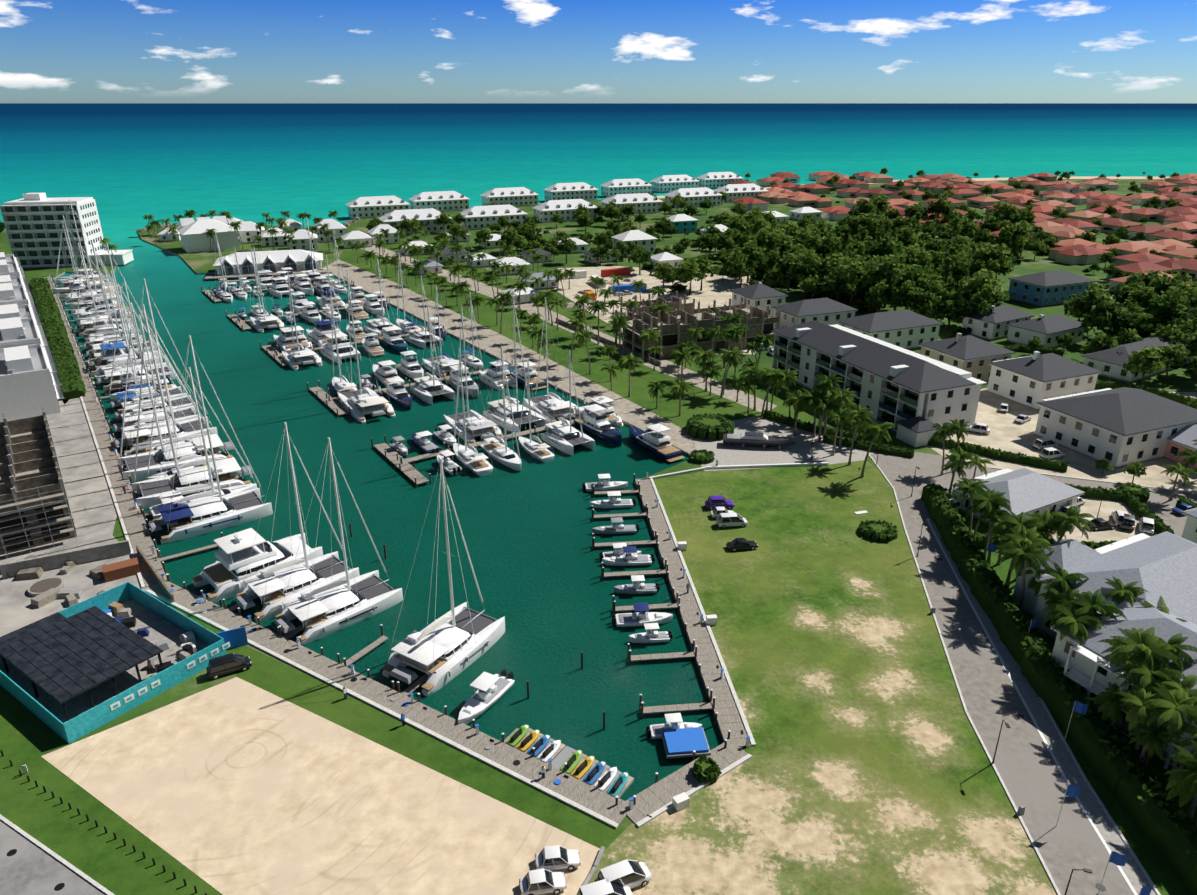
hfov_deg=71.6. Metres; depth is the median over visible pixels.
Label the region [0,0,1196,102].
sky
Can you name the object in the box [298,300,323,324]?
motor yacht
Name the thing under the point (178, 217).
palm
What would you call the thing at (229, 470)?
catamaran
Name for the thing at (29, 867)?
road
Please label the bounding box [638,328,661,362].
palm
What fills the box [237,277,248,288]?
console
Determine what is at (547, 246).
tree
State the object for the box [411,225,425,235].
palm
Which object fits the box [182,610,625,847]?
quay grass
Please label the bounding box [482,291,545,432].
catamaran
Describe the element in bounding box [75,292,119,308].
power cat
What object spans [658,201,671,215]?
tree
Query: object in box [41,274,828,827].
docks
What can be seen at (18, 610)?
yard
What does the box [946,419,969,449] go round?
palm
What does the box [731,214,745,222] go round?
tree
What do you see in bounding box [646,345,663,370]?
palm
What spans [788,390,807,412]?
palm
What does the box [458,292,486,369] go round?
sloop
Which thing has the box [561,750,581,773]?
jet ski
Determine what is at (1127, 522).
grey suv
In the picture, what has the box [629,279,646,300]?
palm
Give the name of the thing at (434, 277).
palm
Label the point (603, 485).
console
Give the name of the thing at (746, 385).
palm
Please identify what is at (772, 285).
shrub
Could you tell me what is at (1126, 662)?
palm
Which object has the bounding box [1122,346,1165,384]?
tree
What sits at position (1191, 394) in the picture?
dirt lot
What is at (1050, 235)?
tree
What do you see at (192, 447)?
catamaran
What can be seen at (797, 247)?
tree
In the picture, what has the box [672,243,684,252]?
tree
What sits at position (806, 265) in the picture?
tree
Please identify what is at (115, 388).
motor yacht
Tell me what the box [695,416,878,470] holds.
plaza
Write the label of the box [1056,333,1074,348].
tree
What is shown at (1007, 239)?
tree
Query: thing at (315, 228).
palm
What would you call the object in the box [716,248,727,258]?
tree
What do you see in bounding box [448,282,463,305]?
palm
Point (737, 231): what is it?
tree
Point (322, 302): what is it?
power cat
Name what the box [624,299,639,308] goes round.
palm
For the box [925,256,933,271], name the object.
tree
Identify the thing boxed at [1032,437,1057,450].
white van
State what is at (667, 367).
promenade path
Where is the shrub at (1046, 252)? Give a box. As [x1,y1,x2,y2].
[1035,250,1048,254]
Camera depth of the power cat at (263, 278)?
305.47 m
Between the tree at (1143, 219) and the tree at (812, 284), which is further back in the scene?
the tree at (1143, 219)
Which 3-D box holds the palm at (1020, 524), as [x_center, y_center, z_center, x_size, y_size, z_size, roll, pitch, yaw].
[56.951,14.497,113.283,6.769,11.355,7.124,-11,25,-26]
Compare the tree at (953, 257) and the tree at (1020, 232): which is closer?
the tree at (953, 257)
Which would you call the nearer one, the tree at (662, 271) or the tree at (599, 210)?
the tree at (662, 271)
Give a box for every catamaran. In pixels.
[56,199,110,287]
[75,243,133,336]
[76,250,130,327]
[83,270,142,351]
[86,243,157,358]
[97,278,175,389]
[109,316,186,411]
[113,279,217,456]
[113,322,200,436]
[114,304,196,423]
[117,302,233,481]
[131,310,252,509]
[148,335,272,543]
[235,422,359,622]
[250,246,283,332]
[275,437,402,644]
[282,271,321,369]
[298,217,323,283]
[337,270,394,423]
[363,258,401,336]
[382,458,504,696]
[405,276,442,348]
[410,307,454,404]
[422,286,467,377]
[444,305,502,443]
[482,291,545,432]
[524,297,580,422]
[540,350,594,455]
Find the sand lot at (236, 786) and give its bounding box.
[41,677,599,894]
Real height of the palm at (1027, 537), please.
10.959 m
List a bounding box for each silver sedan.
[623,290,633,294]
[1014,414,1030,423]
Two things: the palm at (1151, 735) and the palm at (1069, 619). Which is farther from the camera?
the palm at (1069, 619)
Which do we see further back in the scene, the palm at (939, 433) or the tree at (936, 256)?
the tree at (936, 256)
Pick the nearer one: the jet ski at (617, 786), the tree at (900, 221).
the jet ski at (617, 786)
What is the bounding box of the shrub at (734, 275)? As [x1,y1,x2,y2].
[730,273,745,276]
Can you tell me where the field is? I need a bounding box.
[589,460,1056,894]
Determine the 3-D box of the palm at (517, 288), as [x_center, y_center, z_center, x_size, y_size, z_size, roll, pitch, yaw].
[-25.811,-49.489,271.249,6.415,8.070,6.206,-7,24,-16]
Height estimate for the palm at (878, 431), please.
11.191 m
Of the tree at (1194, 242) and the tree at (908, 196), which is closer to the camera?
the tree at (1194, 242)
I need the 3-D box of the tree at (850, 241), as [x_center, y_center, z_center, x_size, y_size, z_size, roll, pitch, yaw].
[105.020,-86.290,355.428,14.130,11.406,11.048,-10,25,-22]
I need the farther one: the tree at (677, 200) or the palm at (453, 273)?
the tree at (677, 200)
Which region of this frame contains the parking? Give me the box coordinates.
[1045,497,1156,542]
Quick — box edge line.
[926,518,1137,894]
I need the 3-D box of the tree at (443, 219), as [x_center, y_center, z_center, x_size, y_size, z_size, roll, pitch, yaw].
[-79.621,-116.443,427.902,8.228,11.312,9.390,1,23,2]
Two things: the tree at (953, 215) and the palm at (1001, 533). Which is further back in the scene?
the tree at (953, 215)
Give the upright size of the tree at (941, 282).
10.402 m
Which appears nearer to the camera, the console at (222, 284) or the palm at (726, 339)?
the palm at (726, 339)
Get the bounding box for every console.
[214,284,222,292]
[219,278,226,288]
[227,282,239,294]
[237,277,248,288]
[237,307,247,319]
[242,280,251,290]
[254,286,263,296]
[272,304,282,314]
[285,311,296,323]
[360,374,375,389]
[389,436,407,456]
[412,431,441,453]
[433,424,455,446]
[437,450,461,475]
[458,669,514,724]
[582,474,627,491]
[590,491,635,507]
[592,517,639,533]
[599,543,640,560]
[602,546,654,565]
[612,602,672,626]
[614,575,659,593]
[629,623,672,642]
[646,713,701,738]
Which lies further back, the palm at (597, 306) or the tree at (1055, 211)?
the tree at (1055, 211)
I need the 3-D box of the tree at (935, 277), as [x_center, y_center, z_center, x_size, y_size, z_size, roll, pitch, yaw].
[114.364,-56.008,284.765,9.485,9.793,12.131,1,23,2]
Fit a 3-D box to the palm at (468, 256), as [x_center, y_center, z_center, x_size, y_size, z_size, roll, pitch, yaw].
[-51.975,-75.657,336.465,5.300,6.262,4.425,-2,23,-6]
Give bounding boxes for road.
[0,820,105,894]
[870,452,1196,894]
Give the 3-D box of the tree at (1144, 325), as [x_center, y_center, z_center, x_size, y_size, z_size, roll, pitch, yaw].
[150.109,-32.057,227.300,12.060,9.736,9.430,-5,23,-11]
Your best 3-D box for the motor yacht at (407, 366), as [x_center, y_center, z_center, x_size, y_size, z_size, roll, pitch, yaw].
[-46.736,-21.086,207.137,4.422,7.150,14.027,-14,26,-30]
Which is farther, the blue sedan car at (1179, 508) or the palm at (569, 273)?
the palm at (569, 273)
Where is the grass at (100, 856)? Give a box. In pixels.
[0,697,222,894]
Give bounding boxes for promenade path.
[362,245,776,411]
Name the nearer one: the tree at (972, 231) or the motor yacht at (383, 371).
the motor yacht at (383, 371)
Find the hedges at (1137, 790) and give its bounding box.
[29,276,1196,894]
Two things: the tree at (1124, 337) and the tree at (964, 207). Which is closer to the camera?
the tree at (1124, 337)
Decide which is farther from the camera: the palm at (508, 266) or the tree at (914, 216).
the tree at (914, 216)
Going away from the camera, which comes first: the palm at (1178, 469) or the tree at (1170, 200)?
the palm at (1178, 469)
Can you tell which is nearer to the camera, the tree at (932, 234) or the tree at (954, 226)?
the tree at (932, 234)
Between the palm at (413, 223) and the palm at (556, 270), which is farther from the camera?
the palm at (413, 223)
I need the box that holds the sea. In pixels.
[0,103,1196,800]
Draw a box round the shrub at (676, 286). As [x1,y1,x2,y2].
[669,282,687,292]
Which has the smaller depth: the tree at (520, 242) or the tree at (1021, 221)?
the tree at (520, 242)
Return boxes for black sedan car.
[726,538,757,551]
[1088,518,1116,530]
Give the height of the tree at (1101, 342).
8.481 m
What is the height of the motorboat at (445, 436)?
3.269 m
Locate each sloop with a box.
[56,215,108,283]
[57,220,100,279]
[65,233,120,305]
[70,242,121,307]
[76,242,130,318]
[85,272,135,343]
[88,271,155,364]
[94,285,166,380]
[109,308,176,400]
[124,338,211,455]
[147,375,211,479]
[149,367,256,518]
[215,231,234,302]
[234,247,249,299]
[250,250,268,316]
[320,255,344,321]
[330,230,348,293]
[330,297,359,392]
[393,252,421,332]
[453,349,492,475]
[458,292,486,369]
[480,346,526,470]
[514,360,553,462]
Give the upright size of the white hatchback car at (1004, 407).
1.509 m
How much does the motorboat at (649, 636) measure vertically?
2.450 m
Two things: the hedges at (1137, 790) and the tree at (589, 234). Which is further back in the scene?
the tree at (589, 234)
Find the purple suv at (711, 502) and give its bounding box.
[705,495,734,509]
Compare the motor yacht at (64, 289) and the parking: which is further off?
the motor yacht at (64, 289)
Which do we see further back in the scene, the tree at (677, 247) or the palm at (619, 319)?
the tree at (677, 247)
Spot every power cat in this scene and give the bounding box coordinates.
[63,280,117,301]
[68,268,99,279]
[71,295,129,319]
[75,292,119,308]
[83,315,134,341]
[88,342,162,375]
[192,528,322,602]
[253,269,276,290]
[268,277,294,297]
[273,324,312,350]
[287,291,312,312]
[306,318,346,346]
[317,289,344,307]
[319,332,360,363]
[321,273,336,288]
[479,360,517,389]
[575,394,623,426]
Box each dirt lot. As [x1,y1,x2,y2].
[555,266,761,353]
[927,388,1196,491]
[1169,392,1196,397]
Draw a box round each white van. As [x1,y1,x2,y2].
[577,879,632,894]
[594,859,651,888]
[716,512,747,527]
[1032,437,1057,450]
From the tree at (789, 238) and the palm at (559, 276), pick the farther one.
the tree at (789, 238)
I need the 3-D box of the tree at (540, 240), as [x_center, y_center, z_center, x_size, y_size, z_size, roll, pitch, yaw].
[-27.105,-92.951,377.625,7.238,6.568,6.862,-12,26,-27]
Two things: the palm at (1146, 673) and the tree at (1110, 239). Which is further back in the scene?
the tree at (1110, 239)
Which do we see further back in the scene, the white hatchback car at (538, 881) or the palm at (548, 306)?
the palm at (548, 306)
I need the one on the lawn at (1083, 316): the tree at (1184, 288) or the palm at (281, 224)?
the tree at (1184, 288)
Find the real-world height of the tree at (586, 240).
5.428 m
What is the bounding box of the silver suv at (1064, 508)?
[1058,503,1080,514]
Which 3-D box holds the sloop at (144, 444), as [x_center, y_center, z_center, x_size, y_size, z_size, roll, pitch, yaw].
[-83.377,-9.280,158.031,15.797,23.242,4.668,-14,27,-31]
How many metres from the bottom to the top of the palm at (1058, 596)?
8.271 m
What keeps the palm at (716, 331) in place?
on the prom lawn at (698, 400)
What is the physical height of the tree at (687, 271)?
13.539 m
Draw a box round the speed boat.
[723,432,795,448]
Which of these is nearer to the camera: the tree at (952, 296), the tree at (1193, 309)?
the tree at (1193, 309)
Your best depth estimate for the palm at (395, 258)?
312.35 m
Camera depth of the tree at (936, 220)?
429.22 m
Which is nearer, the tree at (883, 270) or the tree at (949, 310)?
the tree at (949, 310)
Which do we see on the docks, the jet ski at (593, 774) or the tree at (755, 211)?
the jet ski at (593, 774)
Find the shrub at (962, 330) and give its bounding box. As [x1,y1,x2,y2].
[953,325,971,335]
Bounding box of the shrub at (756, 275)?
[749,272,763,279]
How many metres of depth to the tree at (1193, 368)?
197.51 m
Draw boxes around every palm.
[100,238,111,249]
[104,244,118,255]
[142,214,154,234]
[145,224,157,243]
[150,220,161,233]
[160,218,171,227]
[167,225,177,240]
[173,215,184,220]
[184,210,194,217]
[206,228,217,250]
[207,210,217,216]
[218,211,231,216]
[228,221,243,249]
[250,235,262,250]
[255,222,266,249]
[261,213,270,229]
[264,227,279,249]
[265,218,275,227]
[274,218,285,228]
[276,220,287,228]
[280,227,293,236]
[281,211,291,219]
[285,235,296,242]
[296,212,306,227]
[299,211,313,221]
[306,225,319,251]
[317,223,329,251]
[320,230,335,250]
[328,210,338,218]
[333,237,342,251]
[347,241,358,262]
[356,242,367,264]
[364,250,378,268]
[372,233,384,254]
[375,240,386,269]
[376,253,392,274]
[379,229,389,251]
[388,259,402,276]
[389,255,401,279]
[394,230,405,256]
[396,240,411,260]
[399,264,413,283]
[404,244,414,262]
[407,267,420,285]
[408,220,420,236]
[408,245,423,261]
[408,251,419,259]
[410,259,426,292]
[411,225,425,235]
[419,230,430,240]
[421,247,434,260]
[423,243,437,259]
[424,271,437,295]
[430,272,443,297]
[433,251,443,262]
[436,237,450,244]
[436,276,448,304]
[443,256,455,280]
[447,269,459,284]
[448,246,464,263]
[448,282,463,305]
[449,264,466,281]
[452,244,462,263]
[454,281,471,310]
[458,228,470,252]
[464,252,474,268]
[464,267,479,294]
[466,296,481,317]
[468,294,485,323]
[472,272,483,290]
[475,253,486,274]
[480,274,496,296]
[485,297,503,325]
[489,259,503,269]
[491,270,502,298]
[495,291,515,333]
[496,239,505,258]
[499,262,512,282]
[501,244,513,256]
[502,249,517,256]
[509,283,527,307]
[514,308,527,340]
[515,264,530,275]
[515,281,527,307]
[518,272,531,280]
[524,249,540,270]
[527,325,547,353]
[528,294,543,312]
[528,312,543,347]
[529,277,542,290]
[531,254,545,272]
[537,337,552,358]
[538,291,554,325]
[538,294,555,319]
[542,269,554,290]
[546,295,567,329]
[553,268,563,284]
[554,272,564,300]
[563,268,577,288]
[566,318,589,361]
[571,311,587,332]
[572,329,594,373]
[573,293,592,337]
[586,300,610,343]
[588,276,601,295]
[592,278,606,300]
[597,343,618,380]
[598,288,613,314]
[601,364,620,389]
[607,299,622,319]
[608,320,631,349]
[609,313,628,355]
[610,273,625,300]
[616,352,642,396]
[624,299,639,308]
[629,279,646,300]
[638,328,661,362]
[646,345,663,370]
[647,301,671,317]
[647,381,665,408]
[650,287,668,298]
[666,379,693,415]
[668,347,695,380]
[677,339,697,368]
[684,325,703,356]
[690,344,718,391]
[694,349,714,381]
[701,366,721,394]
[702,325,731,368]
[716,313,728,319]
[717,347,745,397]
[719,328,731,359]
[720,325,744,367]
[722,356,742,394]
[724,312,744,346]
[727,375,747,401]
[728,323,749,363]
[733,352,746,378]
[737,364,764,409]
[737,378,759,412]
[742,358,761,377]
[745,341,763,364]
[752,368,778,410]
[753,332,774,378]
[759,368,785,416]
[761,380,786,411]
[775,369,798,416]
[782,391,813,435]
[784,390,803,418]
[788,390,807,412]
[798,388,829,437]
[806,396,839,440]
[811,373,844,436]
[812,390,837,421]
[824,407,855,455]
[827,388,857,445]
[830,399,856,435]
[844,417,870,440]
[845,404,872,464]
[859,418,895,477]
[930,422,956,474]
[941,453,968,487]
[942,446,978,493]
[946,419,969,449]
[951,479,982,531]
[954,478,990,517]
[960,454,994,477]
[966,486,1012,564]
[968,505,1011,556]
[972,488,1003,540]
[981,510,1008,564]
[990,523,1051,585]
[995,527,1053,564]
[995,538,1052,610]
[996,512,1046,541]
[1014,562,1040,595]
[1016,519,1058,578]
[1026,509,1065,543]
[1034,562,1088,601]
[1037,593,1065,605]
[1041,587,1078,631]
[1046,505,1096,541]
[1048,592,1104,631]
[1051,604,1105,644]
[1061,589,1127,624]
[1087,682,1132,728]
[1098,627,1180,673]
[1103,640,1132,669]
[1105,577,1146,606]
[1113,652,1186,733]
[1113,688,1171,763]
[1127,720,1183,762]
[1137,595,1187,621]
[1142,683,1196,791]
[1144,668,1196,764]
[1145,633,1196,672]
[1160,462,1196,500]
[1163,739,1196,826]
[1165,744,1196,819]
[1173,717,1196,783]
[1174,449,1196,486]
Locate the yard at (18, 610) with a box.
[0,535,158,636]
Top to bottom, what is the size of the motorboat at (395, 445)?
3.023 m
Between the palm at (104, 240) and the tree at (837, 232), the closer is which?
the palm at (104, 240)
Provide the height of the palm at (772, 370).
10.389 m
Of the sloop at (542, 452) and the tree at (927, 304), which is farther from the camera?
the tree at (927, 304)
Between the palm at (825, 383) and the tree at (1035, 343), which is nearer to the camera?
the palm at (825, 383)
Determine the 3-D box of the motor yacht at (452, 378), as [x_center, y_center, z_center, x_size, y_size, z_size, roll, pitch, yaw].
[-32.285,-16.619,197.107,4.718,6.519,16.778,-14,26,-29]
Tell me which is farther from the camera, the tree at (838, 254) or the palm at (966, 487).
the tree at (838, 254)
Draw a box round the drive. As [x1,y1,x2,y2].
[1145,502,1186,536]
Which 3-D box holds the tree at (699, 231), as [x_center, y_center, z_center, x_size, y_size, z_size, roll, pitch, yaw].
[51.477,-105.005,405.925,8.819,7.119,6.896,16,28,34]
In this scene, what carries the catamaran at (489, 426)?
on the sea
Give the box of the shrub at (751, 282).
[749,280,758,284]
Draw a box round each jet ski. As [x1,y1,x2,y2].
[506,725,528,746]
[516,730,539,751]
[527,735,549,757]
[538,740,560,762]
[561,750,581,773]
[571,756,593,778]
[583,761,605,784]
[594,767,616,790]
[607,772,627,796]
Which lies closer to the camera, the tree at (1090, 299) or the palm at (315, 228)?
the tree at (1090, 299)
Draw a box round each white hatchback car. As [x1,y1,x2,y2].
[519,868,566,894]
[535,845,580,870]
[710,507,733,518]
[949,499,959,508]
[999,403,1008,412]
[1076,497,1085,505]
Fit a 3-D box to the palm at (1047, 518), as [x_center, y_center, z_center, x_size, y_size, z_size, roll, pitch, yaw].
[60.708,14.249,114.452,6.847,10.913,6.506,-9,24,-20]
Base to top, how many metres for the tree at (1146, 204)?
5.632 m
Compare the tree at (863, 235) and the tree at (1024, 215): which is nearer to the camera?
the tree at (863, 235)
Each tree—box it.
[0,221,5,232]
[367,216,384,229]
[387,222,398,229]
[399,217,413,235]
[435,210,452,231]
[437,231,449,241]
[447,221,455,229]
[447,224,465,243]
[453,213,464,223]
[474,227,492,249]
[489,222,502,233]
[497,215,509,231]
[501,225,518,246]
[508,220,521,228]
[511,235,531,254]
[515,223,535,240]
[523,219,541,233]
[524,216,536,223]
[527,240,542,248]
[533,236,545,244]
[543,243,555,251]
[544,237,558,245]
[549,246,558,260]
[550,213,563,227]
[554,230,567,240]
[556,235,577,263]
[572,205,590,217]
[576,212,593,233]
[579,234,588,239]
[581,238,591,245]
[584,232,592,238]
[590,232,612,247]
[590,244,610,264]
[593,215,603,225]
[594,205,603,215]
[603,201,619,219]
[603,205,620,220]
[604,220,615,230]
[606,230,613,238]
[610,223,624,235]
[610,249,623,263]
[613,241,632,254]
[619,204,635,219]
[619,226,630,233]
[622,219,636,229]
[627,241,638,250]
[628,245,651,273]
[634,211,647,227]
[645,224,657,233]
[649,231,659,240]
[649,262,676,287]
[653,216,673,239]
[653,247,663,254]
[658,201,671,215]
[659,245,674,254]
[665,266,681,284]
[667,224,676,236]
[670,195,685,211]
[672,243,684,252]
[675,256,705,294]
[678,236,690,248]
[683,203,699,215]
[693,233,717,254]
[695,253,718,290]
[696,225,707,235]
[700,198,712,213]
[704,224,721,236]
[707,252,713,259]
[709,233,720,250]
[711,214,719,223]
[715,227,740,250]
[715,264,731,280]
[716,213,731,223]
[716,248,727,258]
[717,235,737,252]
[719,191,728,200]
[719,253,726,262]
[721,219,729,224]
[723,251,733,264]
[727,245,739,252]
[727,252,754,286]
[728,249,740,278]
[729,215,746,231]
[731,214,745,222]
[732,202,746,214]
[732,228,744,239]
[733,240,768,282]
[736,234,751,247]
[744,217,775,235]
[745,206,767,220]
[745,226,782,263]
[746,214,767,228]
[761,227,794,255]
[762,211,778,225]
[762,268,789,289]
[764,251,781,271]
[772,224,787,228]
[773,253,800,290]
[776,219,788,226]
[780,244,809,263]
[781,221,799,235]
[781,235,792,251]
[781,250,811,283]
[787,226,799,238]
[790,249,824,294]
[792,226,817,247]
[796,218,817,229]
[797,274,830,298]
[799,214,816,223]
[806,237,821,253]
[807,224,821,235]
[811,251,848,297]
[814,217,832,236]
[817,233,843,257]
[821,264,858,300]
[825,258,848,300]
[827,178,834,186]
[830,233,856,247]
[832,174,839,181]
[832,225,850,236]
[832,230,842,239]
[833,252,845,257]
[833,260,873,305]
[836,215,855,227]
[842,244,864,255]
[844,213,885,235]
[844,240,872,251]
[844,249,866,257]
[847,248,853,255]
[848,255,867,265]
[850,198,880,217]
[851,260,871,294]
[852,232,876,245]
[856,269,875,299]
[862,209,877,217]
[862,255,888,276]
[863,280,890,312]
[865,255,879,264]
[866,254,913,307]
[867,232,877,241]
[869,195,891,214]
[869,232,903,257]
[874,214,893,239]
[876,282,908,310]
[880,167,888,173]
[880,208,900,220]
[884,271,900,310]
[888,244,932,272]
[888,264,935,309]
[890,216,915,234]
[890,280,925,309]
[893,227,920,251]
[895,179,904,190]
[898,225,913,232]
[902,204,921,217]
[903,193,913,200]
[909,291,946,316]
[911,215,922,225]
[913,240,926,247]
[914,223,923,232]
[916,170,925,175]
[917,206,927,219]
[920,232,934,239]
[920,238,947,255]
[921,189,933,198]
[922,220,938,230]
[923,224,938,234]
[925,256,933,271]
[925,269,944,287]
[925,280,947,316]
[926,194,953,217]
[927,250,943,266]
[929,213,939,219]
[930,261,940,270]
[932,279,950,294]
[933,218,940,225]
[933,300,964,329]
[935,224,947,231]
[936,291,959,321]
[939,232,949,239]
[940,210,963,218]
[940,254,970,279]
[941,243,971,261]
[942,235,976,255]
[944,189,953,196]
[947,215,972,227]
[948,224,963,235]
[948,238,978,250]
[951,251,968,269]
[953,288,993,316]
[954,275,969,287]
[957,222,987,241]
[957,269,1009,306]
[958,203,969,210]
[959,218,973,226]
[965,209,980,219]
[966,243,1016,272]
[968,259,991,276]
[975,230,990,243]
[977,242,991,248]
[981,216,1000,231]
[982,185,992,195]
[986,201,1018,221]
[994,221,1038,252]
[994,257,1011,279]
[995,220,1011,230]
[1007,207,1035,225]
[1012,244,1026,257]
[1013,181,1022,190]
[1015,220,1034,232]
[1024,239,1032,247]
[1025,183,1033,188]
[1025,199,1036,205]
[1027,238,1046,259]
[1027,337,1044,353]
[1031,226,1043,232]
[1031,231,1048,240]
[1043,236,1058,247]
[1045,232,1057,238]
[1052,206,1063,216]
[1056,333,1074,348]
[1059,210,1069,218]
[1060,171,1069,178]
[1063,296,1085,320]
[1067,282,1110,314]
[1080,231,1096,241]
[1080,332,1119,354]
[1081,299,1139,334]
[1088,263,1100,273]
[1089,204,1099,208]
[1092,218,1104,225]
[1095,460,1113,473]
[1097,252,1115,267]
[1100,186,1107,192]
[1102,234,1119,244]
[1103,264,1118,280]
[1104,205,1116,213]
[1106,247,1120,255]
[1108,280,1150,311]
[1111,269,1129,277]
[1113,226,1129,240]
[1113,328,1143,345]
[1119,285,1157,312]
[1120,270,1167,286]
[1122,299,1144,316]
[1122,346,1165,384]
[1123,460,1146,482]
[1124,312,1167,337]
[1128,184,1139,194]
[1132,231,1147,240]
[1139,216,1148,223]
[1141,202,1150,207]
[1143,286,1196,322]
[1146,280,1196,313]
[1147,273,1196,296]
[1148,196,1161,204]
[1150,249,1160,255]
[1150,324,1184,344]
[1155,344,1194,381]
[1159,318,1191,328]
[1164,198,1174,205]
[1165,269,1176,274]
[1168,201,1178,206]
[1172,186,1180,191]
[1173,319,1196,333]
[1179,330,1196,376]
[1185,356,1196,375]
[1186,398,1196,408]
[1187,306,1196,321]
[1188,292,1196,310]
[1189,237,1196,248]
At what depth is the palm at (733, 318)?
220.73 m
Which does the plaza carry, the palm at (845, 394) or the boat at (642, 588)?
the palm at (845, 394)
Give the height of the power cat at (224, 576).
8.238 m
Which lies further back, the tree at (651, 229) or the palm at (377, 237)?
the tree at (651, 229)
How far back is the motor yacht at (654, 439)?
160.32 m
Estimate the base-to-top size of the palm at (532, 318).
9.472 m
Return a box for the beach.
[656,176,1169,197]
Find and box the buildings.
[0,171,1196,768]
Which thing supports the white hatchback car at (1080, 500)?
on the parking
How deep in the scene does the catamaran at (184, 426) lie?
164.47 m
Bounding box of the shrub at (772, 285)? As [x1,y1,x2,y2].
[762,279,776,287]
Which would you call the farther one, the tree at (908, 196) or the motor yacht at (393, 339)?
the tree at (908, 196)
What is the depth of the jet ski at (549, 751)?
86.06 m
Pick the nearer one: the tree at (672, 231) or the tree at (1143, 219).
the tree at (672, 231)
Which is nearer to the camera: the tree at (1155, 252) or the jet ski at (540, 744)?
the jet ski at (540, 744)
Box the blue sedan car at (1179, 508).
[1172,503,1192,515]
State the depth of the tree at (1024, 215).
406.13 m
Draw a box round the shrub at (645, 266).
[642,262,652,269]
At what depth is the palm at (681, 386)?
176.81 m
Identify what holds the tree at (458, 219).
on the land
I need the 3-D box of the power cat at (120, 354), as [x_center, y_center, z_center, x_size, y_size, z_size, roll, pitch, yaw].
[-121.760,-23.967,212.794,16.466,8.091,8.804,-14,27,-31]
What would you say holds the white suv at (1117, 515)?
on the parking
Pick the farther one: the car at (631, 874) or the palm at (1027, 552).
the palm at (1027, 552)
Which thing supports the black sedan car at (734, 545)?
on the field
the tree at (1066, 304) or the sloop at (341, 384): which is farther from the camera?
the tree at (1066, 304)
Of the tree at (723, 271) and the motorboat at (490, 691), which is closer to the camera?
the motorboat at (490, 691)
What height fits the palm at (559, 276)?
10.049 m
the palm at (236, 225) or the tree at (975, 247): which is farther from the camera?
the palm at (236, 225)
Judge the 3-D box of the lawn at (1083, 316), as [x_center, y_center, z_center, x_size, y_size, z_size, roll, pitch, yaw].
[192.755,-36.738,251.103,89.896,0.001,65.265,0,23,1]
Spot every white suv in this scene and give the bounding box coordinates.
[758,343,773,349]
[965,422,990,434]
[1039,447,1064,459]
[1111,510,1128,525]
[1139,517,1153,534]
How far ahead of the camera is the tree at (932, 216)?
451.89 m
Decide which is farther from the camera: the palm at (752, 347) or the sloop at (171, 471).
the palm at (752, 347)
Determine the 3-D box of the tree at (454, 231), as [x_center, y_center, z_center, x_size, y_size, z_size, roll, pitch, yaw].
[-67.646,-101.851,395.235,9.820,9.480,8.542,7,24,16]
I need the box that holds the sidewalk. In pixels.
[928,517,1156,894]
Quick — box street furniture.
[0,260,1196,894]
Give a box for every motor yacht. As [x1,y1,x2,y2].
[52,275,121,293]
[58,279,114,298]
[104,365,170,394]
[275,271,288,283]
[281,267,295,285]
[290,271,313,295]
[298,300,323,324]
[313,275,329,293]
[343,298,368,319]
[344,318,367,340]
[347,286,365,303]
[359,292,385,315]
[360,331,384,356]
[371,360,403,385]
[373,291,390,310]
[377,324,409,351]
[380,377,413,409]
[396,348,425,378]
[424,316,446,339]
[443,364,479,397]
[508,361,546,389]
[573,403,621,445]
[629,423,684,461]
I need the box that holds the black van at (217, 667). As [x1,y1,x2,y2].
[206,653,251,679]
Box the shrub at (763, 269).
[755,264,773,273]
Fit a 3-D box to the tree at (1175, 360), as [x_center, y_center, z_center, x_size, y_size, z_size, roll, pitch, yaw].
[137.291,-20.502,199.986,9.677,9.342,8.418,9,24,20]
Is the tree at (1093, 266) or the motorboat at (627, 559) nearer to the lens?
the motorboat at (627, 559)
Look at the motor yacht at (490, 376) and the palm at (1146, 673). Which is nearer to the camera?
the palm at (1146, 673)
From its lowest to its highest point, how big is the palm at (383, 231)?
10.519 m
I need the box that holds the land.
[0,179,1196,851]
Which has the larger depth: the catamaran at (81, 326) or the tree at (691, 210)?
the tree at (691, 210)
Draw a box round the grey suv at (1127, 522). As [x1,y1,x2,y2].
[1119,514,1134,530]
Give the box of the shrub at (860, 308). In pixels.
[850,304,864,313]
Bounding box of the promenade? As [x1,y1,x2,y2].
[322,259,694,453]
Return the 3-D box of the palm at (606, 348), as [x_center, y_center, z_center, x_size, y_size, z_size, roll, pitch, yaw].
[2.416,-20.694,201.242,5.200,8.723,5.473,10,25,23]
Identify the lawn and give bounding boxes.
[339,244,817,429]
[947,492,1196,894]
[1071,303,1149,337]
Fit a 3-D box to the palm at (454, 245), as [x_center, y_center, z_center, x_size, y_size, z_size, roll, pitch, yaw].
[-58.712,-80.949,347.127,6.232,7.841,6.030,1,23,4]
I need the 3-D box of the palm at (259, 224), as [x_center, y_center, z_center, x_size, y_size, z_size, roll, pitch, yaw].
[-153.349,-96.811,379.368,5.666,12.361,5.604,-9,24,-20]
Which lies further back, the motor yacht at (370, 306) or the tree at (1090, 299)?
the motor yacht at (370, 306)

